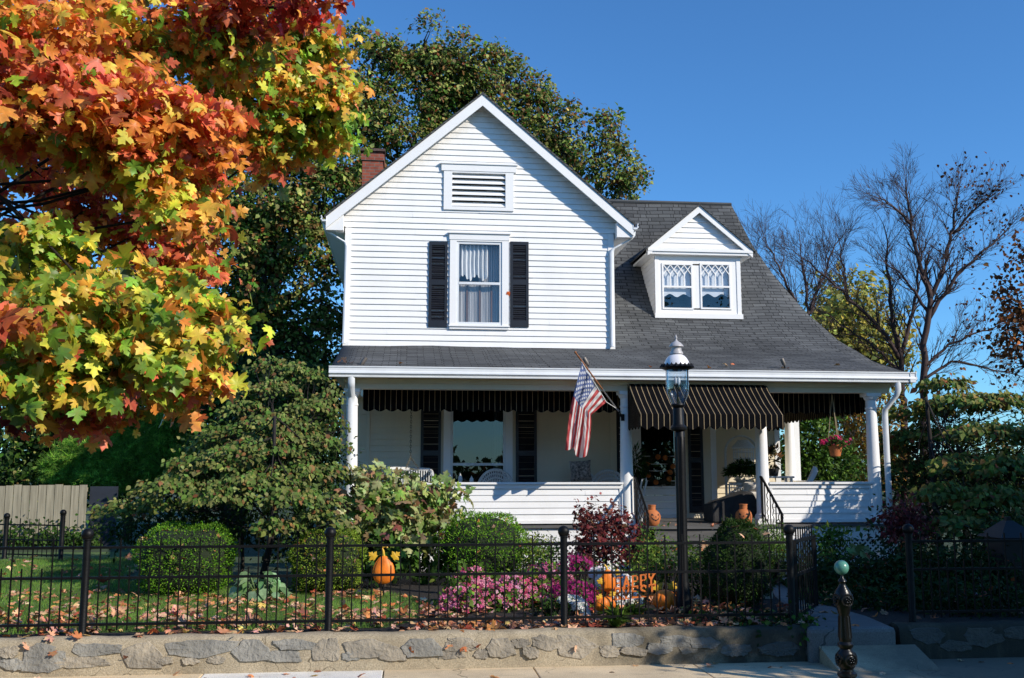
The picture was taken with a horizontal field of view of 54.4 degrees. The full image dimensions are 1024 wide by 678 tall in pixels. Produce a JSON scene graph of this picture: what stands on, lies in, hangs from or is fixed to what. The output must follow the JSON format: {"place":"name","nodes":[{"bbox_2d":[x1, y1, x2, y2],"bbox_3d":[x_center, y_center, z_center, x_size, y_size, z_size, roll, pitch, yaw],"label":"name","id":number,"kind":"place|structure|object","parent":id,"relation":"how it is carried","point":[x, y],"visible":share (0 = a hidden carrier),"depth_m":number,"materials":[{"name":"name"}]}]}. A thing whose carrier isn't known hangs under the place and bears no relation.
{"place":"outdoors","nodes":[
{"label":"outdoors","id":0,"kind":"place"},
{"bbox_2d":[0,552,431,634],"bbox_3d":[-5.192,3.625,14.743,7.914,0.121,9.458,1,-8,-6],"label":"lawn grass","id":1,"kind":"structure","parent":0,"point":[57,571],"depth_m":12.69,"materials":[{"name":"green plant"}]},
{"bbox_2d":[0,509,66,560],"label":"iron picket fence","id":2,"kind":"object","parent":1,"relation":"on","point":[6,524],"visible":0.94,"depth_m":18.95,"materials":[{"name":"black metal"}]},
{"bbox_2d":[131,519,241,596],"bbox_3d":[-4.455,3.012,13.646,1.426,1.107,1.436,1,-8,-6],"label":"boxwood","id":3,"kind":"object","parent":1,"relation":"on","point":[191,534],"visible":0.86,"depth_m":13.19,"materials":[{"name":"green plant"}]},
{"bbox_2d":[86,353,354,587],"bbox_3d":[-4.279,1.855,15.216,3.943,3.767,4.098,1,-8,-6],"label":"dogwood tree","id":4,"kind":"object","parent":1,"relation":"on","point":[254,440],"visible":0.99,"depth_m":14.63,"materials":[{"name":"green plant"}]},
{"bbox_2d":[228,571,292,600],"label":"hosta","id":5,"kind":"object","parent":1,"relation":"on","point":[262,585],"visible":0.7,"depth_m":12.95,"materials":[{"name":"green plant"}]},
{"bbox_2d":[285,527,367,593],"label":"boxwood","id":6,"kind":"object","parent":1,"relation":"on","point":[352,554],"visible":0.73,"depth_m":13.47,"materials":[{"name":"green plant"}]},
{"bbox_2d":[369,547,399,596],"bbox_3d":[-1.696,3.095,13.200,0.416,0.732,0.135,1,-8,-6],"label":"pumpkin stake","id":7,"kind":"object","parent":1,"relation":"on","point":[386,562],"visible":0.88,"depth_m":13.16,"materials":[{"name":"orange ceramic"}]},
{"bbox_2d":[201,670,382,677],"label":"pavement slab","id":8,"kind":"structure","parent":0,"point":[353,674],"depth_m":9.72,"materials":[{"name":"concrete"}]},
{"bbox_2d":[0,478,1019,634],"bbox_3d":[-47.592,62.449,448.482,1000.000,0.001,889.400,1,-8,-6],"label":"ground","id":9,"kind":"structure","parent":0,"point":[252,564],"depth_m":21.40,"materials":[{"name":"green plant"}]},
{"bbox_2d":[0,499,102,549],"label":"ivy strip","id":10,"kind":"object","parent":9,"relation":"on","point":[79,542],"visible":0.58,"depth_m":21.77,"materials":[{"name":"green plant"}]},
{"bbox_2d":[0,484,118,545],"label":"plank fence","id":11,"kind":"object","parent":9,"relation":"on","point":[56,504],"visible":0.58,"depth_m":22.26,"materials":[{"name":"beige wood"}]},
{"bbox_2d":[32,406,207,538],"bbox_3d":[-9.468,3.205,24.866,4.899,3.766,2.698,1,-8,-6],"label":"pine tree","id":12,"kind":"object","parent":9,"relation":"on","point":[125,460],"visible":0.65,"depth_m":24.32,"materials":[{"name":"green plant"}]},
{"bbox_2d":[0,356,338,533],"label":"broadleaf tree","id":13,"kind":"object","parent":9,"relation":"on","point":[15,452],"visible":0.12,"depth_m":25.92,"materials":[{"name":"green plant"}]},
{"bbox_2d":[85,379,362,574],"bbox_3d":[-4.546,2.244,16.267,4.265,3.360,3.436,1,-8,-6],"label":"evergreen shrub","id":14,"kind":"object","parent":9,"relation":"on","point":[199,517],"visible":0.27,"depth_m":15.58,"materials":[{"name":"green plant"}]},
{"bbox_2d":[171,335,344,534],"bbox_3d":[-5.644,2.162,22.073,5.577,5.082,3.478,-4,-9,25],"label":"broadleaf tree","id":15,"kind":"object","parent":9,"relation":"on","point":[209,412],"visible":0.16,"depth_m":21.78,"materials":[{"name":"green plant"}]},
{"bbox_2d":[188,142,386,538],"bbox_3d":[-6.257,-0.058,26.463,6.559,10.784,4.689,1,-8,-6],"label":"oak tree","id":16,"kind":"object","parent":9,"relation":"on","point":[270,215],"visible":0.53,"depth_m":25.58,"materials":[{"name":"green plant"}]},
{"bbox_2d":[332,7,654,199],"bbox_3d":[-0.938,-2.180,31.128,10.750,16.306,4.470,1,-8,-6],"label":"oak tree","id":17,"kind":"object","parent":9,"relation":"on","point":[441,69],"visible":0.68,"depth_m":30.79,"materials":[{"name":"green plant"}]},
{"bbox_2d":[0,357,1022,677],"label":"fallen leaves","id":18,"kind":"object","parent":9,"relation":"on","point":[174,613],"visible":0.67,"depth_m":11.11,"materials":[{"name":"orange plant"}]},
{"bbox_2d":[0,620,1023,677],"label":"retaining wall","id":19,"kind":"structure","parent":9,"relation":"on","point":[183,653],"depth_m":10.05,"materials":[{"name":"grey stone"}]},
{"bbox_2d":[0,566,1023,637],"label":"mulch bed","id":20,"kind":"object","parent":9,"relation":"on","point":[895,616],"visible":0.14,"depth_m":11.55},
{"bbox_2d":[0,524,795,634],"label":"iron picket fence","id":21,"kind":"object","parent":20,"relation":"on","point":[87,535],"visible":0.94,"depth_m":10.31,"materials":[{"name":"black metal"}]},
{"bbox_2d":[793,525,818,617],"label":"iron gate","id":22,"kind":"structure","parent":21,"relation":"attached to","point":[812,554],"depth_m":11.33,"materials":[{"name":"black metal"}]},
{"bbox_2d":[333,458,475,582],"bbox_3d":[-1.597,2.736,14.930,2.194,1.917,1.456,3,-8,-20],"label":"hydrangea shrub","id":23,"kind":"object","parent":20,"relation":"on","point":[389,504],"visible":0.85,"depth_m":14.75,"materials":[{"name":"green plant"}]},
{"bbox_2d":[358,525,450,586],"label":"hydrangea shrub","id":24,"kind":"object","parent":20,"relation":"on","point":[413,561],"visible":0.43,"depth_m":14.35,"materials":[{"name":"green plant"}]},
{"bbox_2d":[432,508,533,583],"bbox_3d":[-0.454,3.143,14.950,1.562,1.189,1.553,1,-8,-6],"label":"boxwood","id":25,"kind":"object","parent":20,"relation":"on","point":[464,530],"visible":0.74,"depth_m":14.50,"materials":[{"name":"green plant"}]},
{"bbox_2d":[430,560,547,614],"bbox_3d":[-0.266,3.130,12.128,1.560,0.828,1.361,1,-8,-6],"label":"begonia plant","id":26,"kind":"object","parent":20,"relation":"on","point":[471,595],"visible":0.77,"depth_m":11.95,"materials":[{"name":"pink plant"}]},
{"bbox_2d":[512,526,559,576],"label":"shrub","id":27,"kind":"object","parent":20,"relation":"on","point":[537,550],"visible":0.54,"depth_m":14.51,"materials":[{"name":"green plant"}]},
{"bbox_2d":[516,553,579,606],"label":"begonia plant","id":28,"kind":"object","parent":20,"relation":"on","point":[546,567],"visible":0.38,"depth_m":12.49,"materials":[{"name":"pink plant"}]},
{"bbox_2d":[524,581,575,615],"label":"shrub","id":29,"kind":"object","parent":20,"relation":"on","point":[548,609],"visible":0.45,"depth_m":11.45,"materials":[{"name":"green plant"}]},
{"bbox_2d":[524,545,598,591],"bbox_3d":[0.655,3.136,13.525,1.168,0.688,0.736,-2,-8,18],"label":"chrysanthemum","id":30,"kind":"object","parent":20,"relation":"on","point":[572,562],"visible":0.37,"depth_m":13.43,"materials":[{"name":"purple plant"}]},
{"bbox_2d":[550,591,593,615],"bbox_3d":[0.691,3.076,11.335,0.405,0.393,0.538,4,-9,-25],"label":"white alyssum","id":31,"kind":"object","parent":20,"relation":"on","point":[580,604],"visible":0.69,"depth_m":11.29,"materials":[{"name":"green plant"}]},
{"bbox_2d":[539,568,605,609],"bbox_3d":[0.714,3.105,12.163,0.698,0.597,1.159,3,-8,-20],"label":"chrysanthemum","id":32,"kind":"object","parent":20,"relation":"on","point":[589,596],"visible":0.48,"depth_m":12.04,"materials":[{"name":"purple plant"}]},
{"bbox_2d":[567,489,648,578],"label":"japanese maple","id":33,"kind":"object","parent":20,"relation":"on","point":[590,528],"visible":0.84,"depth_m":14.33,"materials":[{"name":"red plant"}]},
{"bbox_2d":[593,602,626,619],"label":"grass tuft","id":34,"kind":"object","parent":20,"relation":"on","point":[601,612],"visible":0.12,"depth_m":11.01,"materials":[{"name":"green plant"}]},
{"bbox_2d":[582,559,646,605],"bbox_3d":[1.213,3.059,12.307,0.609,0.621,1.021,4,-9,-25],"label":"white chrysanthemum","id":35,"kind":"object","parent":20,"relation":"on","point":[597,577],"visible":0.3,"depth_m":12.18,"materials":[{"name":"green plant"}]},
{"bbox_2d":[601,601,635,626],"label":"grass tuft","id":36,"kind":"object","parent":20,"relation":"on","point":[617,622],"visible":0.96,"depth_m":10.55,"materials":[{"name":"green plant"}]},
{"bbox_2d":[595,564,655,614],"bbox_3d":[1.281,2.866,11.215,0.747,0.654,0.141,2,-8,-11],"label":"harvest sign","id":37,"kind":"object","parent":20,"relation":"on","point":[607,589],"visible":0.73,"depth_m":11.22,"materials":[{"name":"orange wood"}]},
{"bbox_2d":[619,600,651,618],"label":"grass tuft","id":38,"kind":"object","parent":20,"relation":"on","point":[634,611],"visible":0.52,"depth_m":11.09,"materials":[{"name":"green plant"}]},
{"bbox_2d":[615,521,702,597],"bbox_3d":[1.923,2.965,13.336,1.278,1.000,1.432,1,-8,-6],"label":"shrub","id":39,"kind":"object","parent":20,"relation":"on","point":[659,558],"visible":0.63,"depth_m":13.23,"materials":[{"name":"green plant"}]},
{"bbox_2d":[652,580,676,610],"bbox_3d":[1.808,3.051,11.853,0.318,0.369,0.299,1,-8,-6],"label":"pumpkin","id":40,"kind":"object","parent":20,"relation":"on","point":[661,598],"visible":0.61,"depth_m":11.77,"materials":[{"name":"orange ceramic"}]},
{"bbox_2d":[659,335,693,613],"bbox_3d":[1.993,1.585,11.868,0.422,3.307,0.422,1,-8,-6],"label":"street lamp","id":41,"kind":"object","parent":20,"relation":"on","point":[676,360],"visible":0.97,"depth_m":11.83,"materials":[{"name":"black metal"}]},
{"bbox_2d":[669,531,715,600],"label":"shrub","id":42,"kind":"object","parent":20,"relation":"on","point":[697,590],"visible":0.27,"depth_m":13.05,"materials":[{"name":"green plant"}]},
{"bbox_2d":[699,516,775,606],"bbox_3d":[2.814,2.799,12.425,0.934,1.220,1.014,1,-8,-6],"label":"boxwood","id":43,"kind":"object","parent":20,"relation":"on","point":[726,533],"visible":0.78,"depth_m":12.15,"materials":[{"name":"green plant"}]},
{"bbox_2d":[761,583,772,598],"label":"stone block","id":44,"kind":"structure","parent":20,"relation":"on","point":[768,597],"depth_m":12.99,"materials":[{"name":"grey stone"}]},
{"bbox_2d":[680,585,860,646],"bbox_3d":[3.354,3.218,11.688,1.569,0.598,3.353,-7,-10,40],"label":"ivy patch","id":45,"kind":"object","parent":20,"relation":"on","point":[810,619],"visible":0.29,"depth_m":10.81,"materials":[{"name":"green plant"}]},
{"bbox_2d":[745,515,802,582],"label":"shrub","id":46,"kind":"object","parent":20,"relation":"on","point":[773,538],"visible":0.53,"depth_m":14.60,"materials":[{"name":"green plant"}]},
{"bbox_2d":[806,520,867,566],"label":"leafy shrub","id":47,"kind":"object","parent":20,"relation":"on","point":[833,534],"visible":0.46,"depth_m":15.27,"materials":[{"name":"green plant"}]},
{"bbox_2d":[846,543,872,581],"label":"leafy shrub","id":48,"kind":"object","parent":20,"relation":"on","point":[858,550],"visible":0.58,"depth_m":13.57,"materials":[{"name":"green plant"}]},
{"bbox_2d":[772,500,1023,618],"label":"shade shrubs","id":49,"kind":"object","parent":20,"relation":"on","point":[878,583],"visible":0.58,"depth_m":12.53,"materials":[{"name":"green plant"}]},
{"bbox_2d":[866,488,939,574],"bbox_3d":[5.863,2.942,14.914,1.076,1.442,1.001,7,-11,-43],"label":"barberry shrub","id":50,"kind":"object","parent":20,"relation":"on","point":[898,522],"visible":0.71,"depth_m":14.87,"materials":[{"name":"red plant"}]},
{"bbox_2d":[867,372,1023,565],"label":"dogwood tree","id":51,"kind":"object","parent":20,"relation":"on","point":[944,405],"visible":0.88,"depth_m":16.54,"materials":[{"name":"green plant"}]},
{"bbox_2d":[902,524,1023,621],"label":"iron picket fence","id":52,"kind":"object","parent":20,"relation":"on","point":[908,530],"visible":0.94,"depth_m":10.96,"materials":[{"name":"black metal"}]},
{"bbox_2d":[953,574,1001,609],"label":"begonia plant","id":53,"kind":"object","parent":20,"relation":"on","point":[976,593],"visible":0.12,"depth_m":11.88,"materials":[{"name":"green plant"}]},
{"bbox_2d":[977,516,1023,604],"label":"lidded cabinet","id":54,"kind":"object","parent":20,"relation":"on","point":[1008,527],"visible":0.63,"depth_m":12.53,"materials":[{"name":"paint"}]},
{"bbox_2d":[13,429,1023,502],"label":"treeline","id":55,"kind":"object","parent":9,"relation":"on","point":[325,487],"visible":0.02,"depth_m":60.66,"materials":[{"name":"green plant"}]},
{"bbox_2d":[321,92,917,573],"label":"clapboard house","id":56,"kind":"structure","parent":9,"relation":"on","point":[443,238],"depth_m":19.93,"materials":[{"name":"white wood"}]},
{"bbox_2d":[387,410,433,481],"bbox_3d":[-1.862,1.919,18.220,0.866,2.052,0.757,1,-8,-6],"label":"porch swing","id":57,"kind":"object","parent":56,"relation":"hanging from","point":[429,471],"visible":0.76,"depth_m":18.41,"materials":[{"name":"white wood"}]},
{"bbox_2d":[443,409,512,481],"bbox_3d":[-0.668,2.221,19.602,1.441,2.185,0.150,1,-8,-6],"label":"window","id":58,"kind":"structure","parent":56,"relation":"in","point":[477,442],"depth_m":19.63,"materials":[{"name":"glass"}]},
{"bbox_2d":[448,231,510,329],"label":"window","id":59,"kind":"structure","parent":56,"relation":"in","point":[479,261],"depth_m":20.12,"materials":[{"name":"wood"}]},
{"bbox_2d":[478,468,513,481],"bbox_3d":[-0.281,2.939,18.810,0.797,0.989,0.658,1,-8,-6],"label":"wicker chair","id":60,"kind":"object","parent":56,"relation":"on","point":[493,477],"visible":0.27,"depth_m":19.14,"materials":[{"name":"white wicker"}]},
{"bbox_2d":[569,469,619,481],"bbox_3d":[1.649,2.970,18.986,1.289,0.974,0.670,1,-8,-6],"label":"wicker sofa","id":61,"kind":"object","parent":56,"relation":"on","point":[608,477],"visible":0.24,"depth_m":19.31,"materials":[{"name":"white wicker"}]},
{"bbox_2d":[569,460,591,481],"bbox_3d":[1.307,2.515,18.976,0.443,0.424,0.160,1,-8,-6],"label":"throw pillow","id":62,"kind":"object","parent":61,"relation":"on","point":[580,470],"visible":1,"depth_m":18.91,"materials":[{"name":"fabric"}]},
{"bbox_2d":[565,351,624,457],"bbox_3d":[1.397,1.159,17.062,0.334,1.742,1.606,-6,-10,36],"label":"flag","id":63,"kind":"object","parent":56,"relation":"attached to","point":[588,400],"visible":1,"depth_m":16.76,"materials":[{"name":"multicoloured fabric"}]},
{"bbox_2d":[632,442,651,488],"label":"hanging fern","id":64,"kind":"object","parent":56,"relation":"hanging from","point":[638,474],"visible":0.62,"depth_m":19.51,"materials":[{"name":"green plant"}]},
{"bbox_2d":[639,478,646,520],"bbox_3d":[2.469,3.017,18.726,0.171,0.815,0.036,1,-8,-6],"label":"wire stand","id":65,"kind":"object","parent":56,"relation":"on","point":[643,493],"visible":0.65,"depth_m":18.73,"materials":[{"name":"white metal"}]},
{"bbox_2d":[645,505,660,525],"bbox_3d":[2.418,3.042,17.194,0.282,0.352,0.283,1,-8,-6],"label":"pumpkin jar","id":66,"kind":"object","parent":56,"relation":"on","point":[654,517],"visible":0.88,"depth_m":17.09,"materials":[{"name":"ceramic"}]},
{"bbox_2d":[632,404,676,517],"bbox_3d":[2.964,2.463,20.193,1.062,2.296,0.140,1,-8,-6],"label":"front door","id":67,"kind":"structure","parent":56,"relation":"in","point":[653,440],"depth_m":20.19,"materials":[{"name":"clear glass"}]},
{"bbox_2d":[645,451,675,486],"bbox_3d":[2.976,2.625,20.096,0.708,0.722,0.151,1,-8,-6],"label":"door wreath","id":68,"kind":"object","parent":67,"relation":"attached to","point":[665,479],"depth_m":20.06,"materials":[{"name":"brown plant"}]},
{"bbox_2d":[704,491,756,522],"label":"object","id":69,"kind":"object","parent":56,"relation":"on","point":[718,509],"visible":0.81,"depth_m":18.05,"materials":[{"name":"grey fabric"}]},
{"bbox_2d":[724,435,754,495],"bbox_3d":[4.627,2.757,19.953,0.694,1.658,0.342,1,-8,-6],"label":"plant stand","id":70,"kind":"object","parent":56,"relation":"on","point":[725,464],"visible":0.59,"depth_m":19.97,"materials":[{"name":"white metal"}]},
{"bbox_2d":[720,457,755,490],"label":"potted fern","id":71,"kind":"object","parent":70,"relation":"in","point":[736,468],"visible":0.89,"depth_m":19.79,"materials":[{"name":"green plant"}]},
{"bbox_2d":[731,440,754,465],"bbox_3d":[4.672,2.260,20.098,0.472,0.602,0.472,1,-8,-6],"label":"bird cage","id":72,"kind":"object","parent":70,"relation":"hanging from","point":[743,444],"visible":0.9,"depth_m":19.98,"materials":[{"name":"white metal"}]},
{"bbox_2d":[735,504,751,522],"bbox_3d":[4.040,3.060,17.364,0.288,0.361,0.290,1,-8,-6],"label":"pumpkin jar","id":73,"kind":"object","parent":56,"relation":"on","point":[743,512],"visible":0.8,"depth_m":17.27,"materials":[{"name":"ceramic"}]},
{"bbox_2d":[741,482,755,497],"bbox_3d":[4.591,2.899,18.917,0.506,0.372,0.400,1,-8,-6],"label":"pale cushion","id":74,"kind":"object","parent":56,"relation":"on","point":[750,486],"visible":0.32,"depth_m":18.77,"materials":[{"name":"white fabric"}]},
{"bbox_2d":[754,476,794,481],"bbox_3d":[5.444,3.264,20.632,0.739,0.836,0.400,1,-8,-6],"label":"plant table","id":75,"kind":"object","parent":56,"relation":"on","point":[786,477],"visible":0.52,"depth_m":20.52,"materials":[{"name":"white wood"}]},
{"bbox_2d":[767,443,784,475],"bbox_3d":[5.433,2.498,20.726,0.479,0.708,0.452,1,-8,-6],"label":"potted croton","id":76,"kind":"object","parent":75,"relation":"on","point":[775,468],"visible":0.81,"depth_m":20.70,"materials":[{"name":"green plant"}]},
{"bbox_2d":[806,466,817,481],"bbox_3d":[5.651,3.016,19.564,1.336,1.040,0.643,3,-8,-22],"label":"adirondack chair","id":77,"kind":"object","parent":56,"relation":"on","point":[812,474],"visible":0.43,"depth_m":19.66,"materials":[{"name":"white wood"}]},
{"bbox_2d":[819,394,851,455],"bbox_3d":[5.902,1.580,18.287,0.621,1.140,0.487,1,-8,-6],"label":"hanging basket","id":78,"kind":"object","parent":56,"relation":"hanging from","point":[835,444],"visible":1,"depth_m":18.16,"materials":[{"name":"ceramic"}]},
{"bbox_2d":[733,180,873,448],"bbox_3d":[10.320,0.381,34.808,6.121,12.021,3.731,1,-8,-6],"label":"bare tree","id":79,"kind":"object","parent":9,"relation":"on","point":[787,287],"visible":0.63,"depth_m":34.99,"materials":[{"name":"brown plant"}]},
{"bbox_2d":[780,414,867,481],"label":"broadleaf shrub","id":80,"kind":"object","parent":9,"relation":"on","point":[821,458],"visible":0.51,"depth_m":25.45,"materials":[{"name":"green plant"}]},
{"bbox_2d":[798,262,921,440],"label":"yellow tree","id":81,"kind":"object","parent":9,"relation":"on","point":[838,297],"visible":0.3,"depth_m":43.05,"materials":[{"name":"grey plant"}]},
{"bbox_2d":[763,190,961,506],"bbox_3d":[10.297,0.542,28.380,6.423,9.984,3.039,1,-8,-6],"label":"bare tree","id":82,"kind":"object","parent":9,"relation":"on","point":[898,349],"visible":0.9,"depth_m":28.48,"materials":[{"name":"brown plant"}]},
{"bbox_2d":[818,387,919,491],"bbox_3d":[9.884,3.307,27.810,3.302,4.348,2.724,1,-8,-6],"label":"beech tree","id":83,"kind":"object","parent":9,"relation":"on","point":[859,436],"visible":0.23,"depth_m":27.59,"materials":[{"name":"green plant"}]},
{"bbox_2d":[838,140,1023,520],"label":"bare tree","id":84,"kind":"object","parent":9,"relation":"on","point":[930,309],"visible":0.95,"depth_m":27.79,"materials":[{"name":"brown plant"}]},
{"bbox_2d":[854,409,1023,561],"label":"evergreen shrub","id":85,"kind":"object","parent":9,"relation":"on","point":[908,482],"visible":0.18,"depth_m":18.12,"materials":[{"name":"green plant"}]},
{"bbox_2d":[976,217,1023,389],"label":"oak tree","id":86,"kind":"object","parent":9,"relation":"on","point":[1018,318],"visible":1,"depth_m":24.89,"materials":[{"name":"brown plant"}]},
{"bbox_2d":[0,0,1023,473],"label":"sky","id":87,"kind":"structure","parent":0,"point":[738,103],"materials":[{"name":"blue"}]},
{"bbox_2d":[16,657,1023,677],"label":"pavement","id":88,"kind":"structure","parent":0,"point":[976,668],"depth_m":9.82,"materials":[{"name":"beige concrete"}]},
{"bbox_2d":[832,560,857,677],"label":"hitching post","id":89,"kind":"object","parent":88,"relation":"on","point":[846,660],"visible":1,"depth_m":9.18,"materials":[{"name":"black metal"}]},
{"bbox_2d":[819,644,939,671],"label":"ramp","id":90,"kind":"structure","parent":88,"relation":"on","point":[882,658],"depth_m":10.13,"materials":[{"name":"beige concrete"}]},
{"bbox_2d":[773,584,895,662],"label":"garden path","id":91,"kind":"structure","parent":0,"point":[868,631],"depth_m":10.43,"materials":[{"name":"grey concrete"}]},
{"label":"road","id":92,"kind":"structure","parent":0,"visible":0},
{"bbox_2d":[0,0,375,453],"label":"maple tree","id":93,"kind":"object","parent":92,"relation":"on","point":[132,322],"visible":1,"depth_m":4.70,"materials":[{"name":"orange plant"}]}
]}

